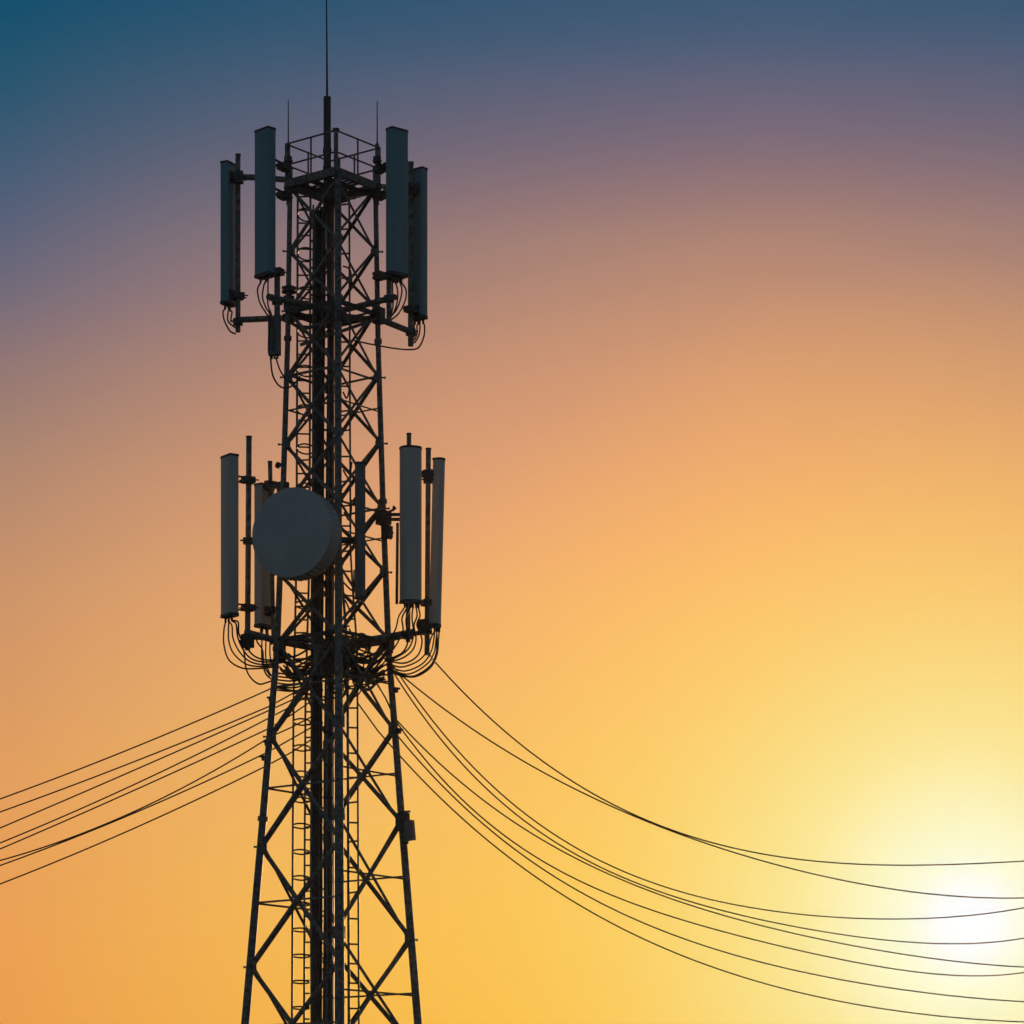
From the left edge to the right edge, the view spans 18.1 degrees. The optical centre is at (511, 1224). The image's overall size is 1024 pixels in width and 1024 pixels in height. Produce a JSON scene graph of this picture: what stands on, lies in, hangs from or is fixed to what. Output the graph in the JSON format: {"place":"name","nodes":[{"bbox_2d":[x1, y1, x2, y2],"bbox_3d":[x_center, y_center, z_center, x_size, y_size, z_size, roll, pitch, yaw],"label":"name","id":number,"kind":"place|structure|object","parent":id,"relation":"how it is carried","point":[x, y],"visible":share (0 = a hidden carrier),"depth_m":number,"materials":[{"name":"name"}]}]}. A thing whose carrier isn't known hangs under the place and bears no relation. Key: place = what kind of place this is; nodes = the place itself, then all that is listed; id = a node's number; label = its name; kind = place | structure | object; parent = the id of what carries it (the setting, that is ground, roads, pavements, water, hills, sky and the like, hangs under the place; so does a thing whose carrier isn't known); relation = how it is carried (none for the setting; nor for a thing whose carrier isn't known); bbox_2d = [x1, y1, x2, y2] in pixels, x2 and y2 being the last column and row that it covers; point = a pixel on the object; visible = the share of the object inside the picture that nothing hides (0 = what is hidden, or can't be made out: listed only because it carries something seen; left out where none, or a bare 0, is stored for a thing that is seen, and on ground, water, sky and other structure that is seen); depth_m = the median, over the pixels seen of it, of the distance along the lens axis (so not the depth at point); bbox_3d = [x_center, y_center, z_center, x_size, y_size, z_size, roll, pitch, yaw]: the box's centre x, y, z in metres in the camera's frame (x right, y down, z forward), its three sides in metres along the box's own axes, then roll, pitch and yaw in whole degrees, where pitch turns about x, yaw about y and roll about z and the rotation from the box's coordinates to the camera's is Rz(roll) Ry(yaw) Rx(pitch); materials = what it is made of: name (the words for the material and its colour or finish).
{"place":"outdoors","nodes":[
{"label":"outdoors","id":0,"kind":"place"},
{"bbox_2d":[276,359,295,383],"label":"jumper cable","id":1,"kind":"object","parent":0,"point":[285,378],"visible":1,"depth_m":53.15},
{"bbox_2d":[310,217,314,1021],"bbox_3d":[-3.322,-7.737,53.670,0.112,18.315,0.083,0,0,0],"label":"feeder cable","id":2,"kind":"object","parent":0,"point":[311,778],"visible":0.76,"depth_m":53.64,"materials":[{"name":"rubber"}]},
{"bbox_2d":[319,207,322,1021],"bbox_3d":[-3.203,-7.795,53.710,0.114,18.432,0.083,0,0,0],"label":"feeder cable","id":3,"kind":"object","parent":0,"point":[321,208],"visible":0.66,"depth_m":53.68,"materials":[{"name":"rubber"}]},
{"bbox_2d":[0,0,1023,1023],"label":"sky","id":4,"kind":"structure","parent":0,"point":[716,375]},
{"bbox_3d":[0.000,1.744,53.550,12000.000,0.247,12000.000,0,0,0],"label":"ground","id":5,"kind":"structure","parent":0,"visible":0},
{"bbox_2d":[241,128,421,1023],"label":"lattice tower","id":6,"kind":"structure","parent":5,"relation":"on","point":[336,191],"depth_m":53.33,"materials":[{"name":"metal"}]},
{"bbox_2d":[0,683,295,799],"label":"overhead cable","id":7,"kind":"object","parent":6,"relation":"attached to","point":[140,744],"visible":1,"depth_m":54.28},
{"bbox_2d":[0,689,298,812],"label":"overhead cable","id":8,"kind":"object","parent":6,"relation":"attached to","point":[148,755],"visible":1,"depth_m":54.26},
{"bbox_2d":[0,738,312,884],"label":"overhead cable","id":9,"kind":"object","parent":6,"relation":"attached to","point":[154,818],"visible":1,"depth_m":54.35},
{"bbox_2d":[0,700,312,849],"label":"overhead cable","id":10,"kind":"object","parent":6,"relation":"attached to","point":[150,782],"visible":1,"depth_m":54.31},
{"bbox_2d":[0,726,312,865],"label":"overhead cable","id":11,"kind":"object","parent":6,"relation":"attached to","point":[159,801],"visible":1,"depth_m":54.27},
{"bbox_2d":[240,640,270,684],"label":"jumper cable","id":12,"kind":"object","parent":6,"relation":"attached to","point":[252,679],"visible":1,"depth_m":53.13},
{"bbox_2d":[234,171,284,183],"bbox_3d":[-4.164,-17.601,54.047,1.360,0.460,0.266,0,0,41],"label":"stand off bracket","id":13,"kind":"object","parent":6,"relation":"attached to","point":[240,177],"visible":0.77,"depth_m":54.33,"materials":[{"name":"metal"}]},
{"bbox_2d":[263,461,274,635],"bbox_3d":[-4.082,-11.397,54.300,0.260,3.022,0.146,0,0,0],"label":"mounting pole","id":14,"kind":"object","parent":6,"relation":"attached to","point":[272,580],"visible":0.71,"depth_m":54.27,"materials":[{"name":"metal"}]},
{"bbox_2d":[254,480,276,633],"bbox_3d":[-4.096,-11.314,54.358,0.486,2.546,0.356,0,0,42],"label":"panel antenna","id":15,"kind":"object","parent":14,"relation":"attached to","point":[263,611],"visible":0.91,"depth_m":54.32,"materials":[{"name":"grey plastic"}]},
{"bbox_2d":[256,629,270,676],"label":"jumper cable","id":16,"kind":"object","parent":15,"relation":"attached to","point":[268,673],"visible":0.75,"depth_m":54.30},
{"bbox_2d":[261,632,270,678],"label":"jumper cable","id":17,"kind":"object","parent":15,"relation":"attached to","point":[262,660],"visible":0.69,"depth_m":54.35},
{"bbox_2d":[264,481,288,491],"bbox_3d":[-3.992,-12.361,53.859,0.201,0.291,0.945,0,0,-29],"label":"stand off bracket","id":18,"kind":"object","parent":6,"relation":"attached to","point":[273,486],"visible":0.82,"depth_m":53.87,"materials":[{"name":"metal"}]},
{"bbox_2d":[284,100,292,204],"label":"whip antenna","id":19,"kind":"object","parent":6,"relation":"attached to","point":[289,159],"visible":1,"depth_m":53.47,"materials":[{"name":"metal"}]},
{"bbox_2d":[279,655,310,660],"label":"jumper cable","id":20,"kind":"object","parent":6,"relation":"attached to","point":[296,659],"visible":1,"depth_m":53.39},
{"bbox_2d":[291,193,313,1022],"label":"climbing ladder","id":21,"kind":"object","parent":6,"relation":"attached to","point":[305,724],"visible":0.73,"depth_m":53.91,"materials":[{"name":"metal"}]},
{"bbox_2d":[0,692,310,843],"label":"overhead cable","id":22,"kind":"object","parent":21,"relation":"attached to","point":[150,776],"visible":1,"depth_m":54.29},
{"bbox_2d":[0,715,312,860],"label":"overhead cable","id":23,"kind":"object","parent":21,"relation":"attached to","point":[154,801],"visible":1,"depth_m":54.31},
{"bbox_2d":[0,686,312,828],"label":"overhead cable","id":24,"kind":"object","parent":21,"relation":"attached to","point":[146,764],"visible":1,"depth_m":54.29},
{"bbox_2d":[252,487,354,581],"bbox_3d":[-3.350,-11.251,52.723,1.481,1.473,1.261,0,0,23],"label":"microwave dish","id":25,"kind":"object","parent":6,"relation":"attached to","point":[296,534],"visible":1,"depth_m":52.15,"materials":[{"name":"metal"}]},
{"bbox_2d":[316,210,320,1021],"bbox_3d":[-3.242,-7.763,53.650,0.120,18.365,0.094,0,0,0],"label":"feeder cable","id":26,"kind":"object","parent":6,"relation":"hanging from","point":[318,609],"visible":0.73,"depth_m":53.62,"materials":[{"name":"rubber"}]},
{"bbox_2d":[314,644,327,678],"bbox_3d":[-3.171,-9.351,53.350,0.200,0.560,0.180,0,0,30],"label":"junction case","id":27,"kind":"object","parent":6,"relation":"attached to","point":[316,652],"visible":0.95,"depth_m":53.29,"materials":[{"name":"metal"}]},
{"bbox_2d":[311,205,333,1023],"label":"cable tray","id":28,"kind":"object","parent":6,"relation":"attached to","point":[333,635],"visible":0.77,"depth_m":53.56,"materials":[{"name":"metal"}]},
{"bbox_2d":[312,211,318,1021],"bbox_3d":[-3.280,-7.750,53.610,0.111,18.336,0.087,0,0,0],"label":"feeder cable","id":29,"kind":"object","parent":28,"relation":"attached to","point":[314,779],"visible":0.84,"depth_m":53.58,"materials":[{"name":"rubber"}]},
{"bbox_2d":[320,202,325,1021],"bbox_3d":[-3.159,-7.843,53.650,0.108,18.525,0.064,0,0,0],"label":"feeder cable","id":30,"kind":"object","parent":28,"relation":"attached to","point":[322,598],"visible":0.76,"depth_m":53.63,"materials":[{"name":"rubber"}]},
{"bbox_2d":[323,330,328,1023],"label":"feeder cable","id":31,"kind":"object","parent":28,"relation":"attached to","point":[324,850],"visible":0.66,"depth_m":53.67,"materials":[{"name":"rubber"}]},
{"bbox_2d":[325,331,329,1023],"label":"feeder cable","id":32,"kind":"object","parent":28,"relation":"attached to","point":[326,825],"visible":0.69,"depth_m":53.65,"materials":[{"name":"rubber"}]},
{"bbox_2d":[327,206,332,1023],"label":"feeder cable","id":33,"kind":"object","parent":28,"relation":"attached to","point":[329,845],"visible":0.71,"depth_m":53.62,"materials":[{"name":"rubber"}]},
{"bbox_2d":[317,648,331,677],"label":"jumper cable","id":34,"kind":"object","parent":6,"relation":"attached to","point":[331,664],"visible":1,"depth_m":52.98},
{"bbox_2d":[235,271,414,346],"bbox_3d":[-3.163,-15.253,53.720,3.068,1.215,2.019,0,0,0],"label":"antenna frame","id":35,"kind":"object","parent":6,"relation":"attached to","point":[378,314],"visible":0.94,"depth_m":53.45,"materials":[{"name":"metal"}]},
{"bbox_2d":[230,153,242,332],"bbox_3d":[-4.643,-16.640,54.450,0.260,3.013,0.160,0,0,0],"label":"mounting pole","id":36,"kind":"object","parent":35,"relation":"attached to","point":[237,240],"visible":1,"depth_m":54.41,"materials":[{"name":"metal"}]},
{"bbox_2d":[220,160,247,309],"bbox_3d":[-4.731,-16.753,54.479,0.474,2.491,0.298,0,0,-20],"label":"panel antenna","id":37,"kind":"object","parent":36,"relation":"attached to","point":[229,294],"visible":1,"depth_m":54.35,"materials":[{"name":"plastic"}]},
{"bbox_2d":[222,309,235,334],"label":"jumper cable","id":38,"kind":"object","parent":37,"relation":"attached to","point":[230,331],"visible":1,"depth_m":54.41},
{"bbox_2d":[269,275,284,321],"bbox_3d":[-3.858,-15.265,52.800,0.260,0.851,0.170,0,0,0],"label":"mounting pole","id":39,"kind":"object","parent":35,"relation":"attached to","point":[277,300],"visible":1,"depth_m":52.76,"materials":[{"name":"metal"}]},
{"bbox_2d":[254,126,292,282],"bbox_3d":[-3.810,-16.737,52.930,0.512,2.499,0.803,0,0,40],"label":"panel antenna","id":40,"kind":"object","parent":39,"relation":"attached to","point":[266,189],"visible":1,"depth_m":52.66,"materials":[{"name":"plastic"}]},
{"bbox_2d":[257,282,271,357],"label":"jumper cable","id":41,"kind":"object","parent":40,"relation":"attached to","point":[259,284],"visible":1,"depth_m":52.75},
{"bbox_2d":[262,282,270,344],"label":"jumper cable","id":42,"kind":"object","parent":40,"relation":"attached to","point":[266,308],"visible":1,"depth_m":52.74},
{"bbox_2d":[267,280,272,349],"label":"jumper cable","id":43,"kind":"object","parent":40,"relation":"attached to","point":[269,309],"visible":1,"depth_m":52.70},
{"bbox_2d":[268,317,280,358],"bbox_3d":[-3.910,-14.576,52.835,0.190,0.660,0.172,0,0,20],"label":"radio unit","id":44,"kind":"object","parent":39,"relation":"attached to","point":[275,352],"visible":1,"depth_m":52.77,"materials":[{"name":"metal"}]},
{"bbox_2d":[270,358,300,388],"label":"jumper cable","id":45,"kind":"object","parent":44,"relation":"attached to","point":[275,379],"visible":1,"depth_m":53.05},
{"bbox_2d":[381,279,396,319],"bbox_3d":[-2.021,-15.248,52.800,0.260,0.720,0.160,0,0,0],"label":"mounting pole","id":46,"kind":"object","parent":35,"relation":"attached to","point":[388,297],"visible":1,"depth_m":52.76,"materials":[{"name":"metal"}]},
{"bbox_2d":[371,126,408,282],"bbox_3d":[-2.114,-16.742,52.960,0.433,2.487,0.798,0,0,-40],"label":"panel antenna","id":47,"kind":"object","parent":46,"relation":"attached to","point":[394,167],"visible":1,"depth_m":52.67,"materials":[{"name":"plastic"}]},
{"bbox_2d":[389,279,393,320],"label":"jumper cable","id":48,"kind":"object","parent":47,"relation":"attached to","point":[392,301],"visible":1,"depth_m":52.74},
{"bbox_2d":[391,281,397,316],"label":"jumper cable","id":49,"kind":"object","parent":47,"relation":"attached to","point":[397,298],"visible":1,"depth_m":52.74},
{"bbox_2d":[394,281,402,313],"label":"jumper cable","id":50,"kind":"object","parent":47,"relation":"attached to","point":[400,297],"visible":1,"depth_m":52.74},
{"bbox_2d":[391,282,406,320],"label":"jumper cable","id":51,"kind":"object","parent":47,"relation":"attached to","point":[395,316],"visible":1,"depth_m":52.74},
{"bbox_2d":[406,161,417,346],"bbox_3d":[-1.723,-16.514,54.650,0.260,3.126,0.170,0,0,0],"label":"mounting pole","id":52,"kind":"object","parent":35,"relation":"attached to","point":[411,255],"visible":0.92,"depth_m":54.61,"materials":[{"name":"metal"}]},
{"bbox_2d":[403,166,427,324],"bbox_3d":[-1.675,-16.674,54.642,0.288,2.643,0.442,0,0,40],"label":"panel antenna","id":53,"kind":"object","parent":52,"relation":"attached to","point":[418,309],"visible":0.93,"depth_m":54.65,"materials":[{"name":"plastic"}]},
{"bbox_2d":[354,323,424,349],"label":"jumper cable","id":54,"kind":"object","parent":53,"relation":"attached to","point":[419,346],"visible":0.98,"depth_m":54.33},
{"bbox_2d":[320,639,334,664],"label":"jumper cable","id":55,"kind":"object","parent":6,"relation":"attached to","point":[326,640],"visible":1,"depth_m":52.81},
{"bbox_2d":[323,0,332,330],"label":"lightning mast","id":56,"kind":"object","parent":6,"relation":"attached to","point":[327,148],"visible":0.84,"depth_m":53.51,"materials":[{"name":"metal"}]},
{"bbox_2d":[241,618,431,663],"bbox_3d":[-2.910,-9.715,53.326,2.594,0.707,1.877,0,0,30],"label":"antenna frame","id":57,"kind":"object","parent":6,"relation":"attached to","point":[384,638],"visible":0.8,"depth_m":53.30,"materials":[{"name":"metal"}]},
{"bbox_2d":[240,435,254,650],"bbox_3d":[-4.372,-11.291,53.200,0.271,3.540,0.166,0,0,0],"label":"mounting pole","id":58,"kind":"object","parent":57,"relation":"attached to","point":[247,541],"visible":0.91,"depth_m":53.16,"materials":[{"name":"metal"}]},
{"bbox_2d":[220,453,258,622],"bbox_3d":[-4.493,-11.334,53.168,0.589,2.745,0.342,0,0,-35],"label":"panel antenna","id":59,"kind":"object","parent":58,"relation":"attached to","point":[230,482],"visible":1,"depth_m":52.95,"materials":[{"name":"grey plastic"}]},
{"bbox_2d":[223,622,271,669],"bbox_3d":[-4.359,-9.605,53.232,0.915,0.826,0.126,0,0,-22],"label":"jumper cable","id":60,"kind":"object","parent":59,"relation":"attached to","point":[231,662],"visible":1,"depth_m":53.08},
{"bbox_2d":[228,622,272,666],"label":"jumper cable","id":61,"kind":"object","parent":59,"relation":"attached to","point":[240,659],"visible":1,"depth_m":53.08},
{"bbox_2d":[228,621,272,664],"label":"jumper cable","id":62,"kind":"object","parent":59,"relation":"attached to","point":[241,653],"visible":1,"depth_m":53.06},
{"bbox_2d":[231,621,273,662],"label":"jumper cable","id":63,"kind":"object","parent":59,"relation":"attached to","point":[247,655],"visible":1,"depth_m":53.05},
{"bbox_2d":[231,618,273,660],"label":"jumper cable","id":64,"kind":"object","parent":59,"relation":"attached to","point":[250,652],"visible":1,"depth_m":53.07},
{"bbox_2d":[332,347,333,1023],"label":"feeder cable","id":65,"kind":"object","parent":57,"relation":"hanging from","point":[332,714],"visible":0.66,"depth_m":53.67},
{"bbox_2d":[354,636,366,655],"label":"jumper cable","id":66,"kind":"object","parent":57,"relation":"hanging from","point":[365,644],"visible":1,"depth_m":53.08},
{"bbox_2d":[352,633,369,653],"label":"jumper cable","id":67,"kind":"object","parent":57,"relation":"hanging from","point":[356,635],"visible":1,"depth_m":52.93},
{"bbox_2d":[402,433,414,641],"bbox_3d":[-1.718,-11.360,53.100,0.260,3.451,0.150,0,0,0],"label":"mounting pole","id":68,"kind":"object","parent":57,"relation":"attached to","point":[404,635],"visible":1,"depth_m":53.06,"materials":[{"name":"metal"}]},
{"bbox_2d":[395,445,421,607],"bbox_3d":[-1.701,-11.479,53.002,0.377,2.653,0.529,0,0,-25],"label":"panel antenna","id":69,"kind":"object","parent":68,"relation":"attached to","point":[411,525],"visible":1,"depth_m":52.77,"materials":[{"name":"grey plastic"}]},
{"bbox_2d":[382,607,404,649],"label":"jumper cable","id":70,"kind":"object","parent":69,"relation":"attached to","point":[395,628],"visible":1,"depth_m":52.95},
{"bbox_2d":[388,608,407,655],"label":"jumper cable","id":71,"kind":"object","parent":69,"relation":"attached to","point":[401,633],"visible":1,"depth_m":52.95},
{"bbox_2d":[384,608,413,661],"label":"jumper cable","id":72,"kind":"object","parent":69,"relation":"attached to","point":[411,641],"visible":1,"depth_m":52.98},
{"bbox_2d":[383,608,417,660],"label":"jumper cable","id":73,"kind":"object","parent":69,"relation":"attached to","point":[410,652],"visible":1,"depth_m":52.98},
{"bbox_2d":[391,607,410,657],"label":"jumper cable","id":74,"kind":"object","parent":69,"relation":"attached to","point":[403,651],"visible":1,"depth_m":52.84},
{"bbox_2d":[387,608,422,663],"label":"jumper cable","id":75,"kind":"object","parent":69,"relation":"attached to","point":[414,658],"visible":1,"depth_m":52.98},
{"bbox_2d":[419,447,433,654],"bbox_3d":[-1.403,-11.202,53.450,0.277,3.440,0.160,0,0,0],"label":"mounting pole","id":76,"kind":"object","parent":57,"relation":"attached to","point":[427,480],"visible":0.94,"depth_m":53.41,"materials":[{"name":"metal"}]},
{"bbox_2d":[421,457,444,631],"bbox_3d":[-1.327,-11.312,53.441,0.444,2.881,0.248,0,0,-21],"label":"panel antenna","id":77,"kind":"object","parent":76,"relation":"attached to","point":[434,601],"visible":0.97,"depth_m":53.38,"materials":[{"name":"grey plastic"}]},
{"bbox_2d":[389,631,434,667],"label":"jumper cable","id":78,"kind":"object","parent":77,"relation":"attached to","point":[414,662],"visible":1,"depth_m":53.47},
{"bbox_2d":[390,633,434,671],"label":"jumper cable","id":79,"kind":"object","parent":77,"relation":"attached to","point":[421,663],"visible":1,"depth_m":53.45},
{"bbox_2d":[390,631,437,674],"bbox_3d":[-1.632,-9.547,53.510,0.813,0.759,0.079,0,0,9],"label":"jumper cable","id":80,"kind":"object","parent":77,"relation":"attached to","point":[428,662],"visible":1,"depth_m":53.44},
{"bbox_2d":[390,634,437,676],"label":"jumper cable","id":81,"kind":"object","parent":77,"relation":"attached to","point":[426,668],"visible":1,"depth_m":53.46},
{"bbox_2d":[391,632,439,677],"bbox_3d":[-1.611,-9.523,53.516,0.823,0.808,0.101,0,0,7],"label":"jumper cable","id":82,"kind":"object","parent":77,"relation":"attached to","point":[430,667],"visible":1,"depth_m":53.47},
{"bbox_2d":[430,655,1023,865],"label":"overhead cable","id":83,"kind":"object","parent":76,"relation":"attached to","point":[461,690],"visible":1,"depth_m":55.78,"materials":[{"name":"rubber"}]},
{"bbox_2d":[328,679,346,698],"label":"jumper cable","id":84,"kind":"object","parent":6,"relation":"attached to","point":[332,696],"visible":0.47,"depth_m":53.42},
{"bbox_2d":[332,636,349,677],"bbox_3d":[-2.831,-9.408,53.200,0.220,0.680,0.220,0,0,-35],"label":"junction case","id":85,"kind":"object","parent":6,"relation":"attached to","point":[347,657],"visible":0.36,"depth_m":53.15,"materials":[{"name":"metal"}]},
{"bbox_2d":[342,570,354,590],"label":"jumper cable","id":86,"kind":"object","parent":6,"relation":"attached to","point":[346,585],"visible":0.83,"depth_m":53.45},
{"bbox_2d":[341,198,359,1023],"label":"climbing ladder","id":87,"kind":"object","parent":6,"relation":"attached to","point":[348,828],"visible":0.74,"depth_m":53.94,"materials":[{"name":"metal"}]},
{"bbox_2d":[343,678,361,697],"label":"jumper cable","id":88,"kind":"object","parent":6,"relation":"attached to","point":[346,681],"visible":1,"depth_m":52.96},
{"bbox_2d":[353,461,365,603],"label":"panel antenna","id":89,"kind":"object","parent":6,"relation":"attached to","point":[359,582],"visible":1,"depth_m":52.76,"materials":[{"name":"plastic"}]},
{"bbox_2d":[352,674,370,687],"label":"jumper cable","id":90,"kind":"object","parent":6,"relation":"attached to","point":[368,684],"visible":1,"depth_m":52.83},
{"bbox_2d":[355,646,371,663],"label":"jumper cable","id":91,"kind":"object","parent":6,"relation":"attached to","point":[370,655],"visible":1,"depth_m":53.06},
{"bbox_2d":[350,677,381,690],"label":"jumper cable","id":92,"kind":"object","parent":6,"relation":"attached to","point":[372,687],"visible":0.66,"depth_m":53.49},
{"bbox_2d":[351,651,388,672],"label":"jumper cable","id":93,"kind":"object","parent":6,"relation":"attached to","point":[387,652],"visible":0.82,"depth_m":53.52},
{"bbox_2d":[373,101,381,205],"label":"whip antenna","id":94,"kind":"object","parent":6,"relation":"attached to","point":[376,159],"visible":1,"depth_m":53.57,"materials":[{"name":"metal"}]},
{"bbox_2d":[375,506,399,539],"bbox_3d":[-1.932,-11.674,53.386,0.726,0.575,0.205,0,0,39],"label":"stand off bracket","id":95,"kind":"object","parent":6,"relation":"attached to","point":[384,518],"visible":1,"depth_m":53.47,"materials":[{"name":"metal"}]},
{"bbox_2d":[377,184,417,195],"bbox_3d":[-1.929,-17.472,54.103,0.201,0.392,1.311,0,0,26],"label":"stand off bracket","id":96,"kind":"object","parent":6,"relation":"attached to","point":[413,192],"visible":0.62,"depth_m":54.52,"materials":[{"name":"metal"}]},
{"bbox_2d":[396,810,415,843],"bbox_3d":[-1.761,-6.619,53.497,0.306,0.559,0.178,0,0,31],"label":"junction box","id":97,"kind":"object","parent":6,"relation":"attached to","point":[405,824],"visible":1,"depth_m":53.44,"materials":[{"name":"grey metal"}]},
{"bbox_2d":[356,702,1023,1022],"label":"overhead cable","id":98,"kind":"object","parent":6,"relation":"attached to","point":[411,768],"visible":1,"depth_m":55.59,"materials":[{"name":"rubber"}]},
{"bbox_2d":[362,690,1023,1001],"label":"overhead cable","id":99,"kind":"object","parent":6,"relation":"attached to","point":[431,774],"visible":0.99,"depth_m":55.61,"materials":[{"name":"rubber"}]},
{"bbox_2d":[373,679,1023,975],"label":"overhead cable","id":100,"kind":"object","parent":6,"relation":"attached to","point":[443,780],"visible":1,"depth_m":55.55,"materials":[{"name":"rubber"}]},
{"bbox_2d":[379,652,1023,943],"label":"overhead cable","id":101,"kind":"object","parent":6,"relation":"attached to","point":[465,767],"visible":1,"depth_m":55.48,"materials":[{"name":"rubber"}]},
{"bbox_2d":[379,686,1023,967],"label":"overhead cable","id":102,"kind":"object","parent":6,"relation":"attached to","point":[669,897],"visible":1,"depth_m":55.71,"materials":[{"name":"rubber"}]},
{"bbox_2d":[385,663,1023,898],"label":"overhead cable","id":103,"kind":"object","parent":6,"relation":"attached to","point":[693,838],"visible":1,"depth_m":55.82,"materials":[{"name":"rubber"}]},
{"bbox_2d":[386,657,1023,919],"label":"overhead cable","id":104,"kind":"object","parent":6,"relation":"attached to","point":[483,777],"visible":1,"depth_m":55.56,"materials":[{"name":"rubber"}]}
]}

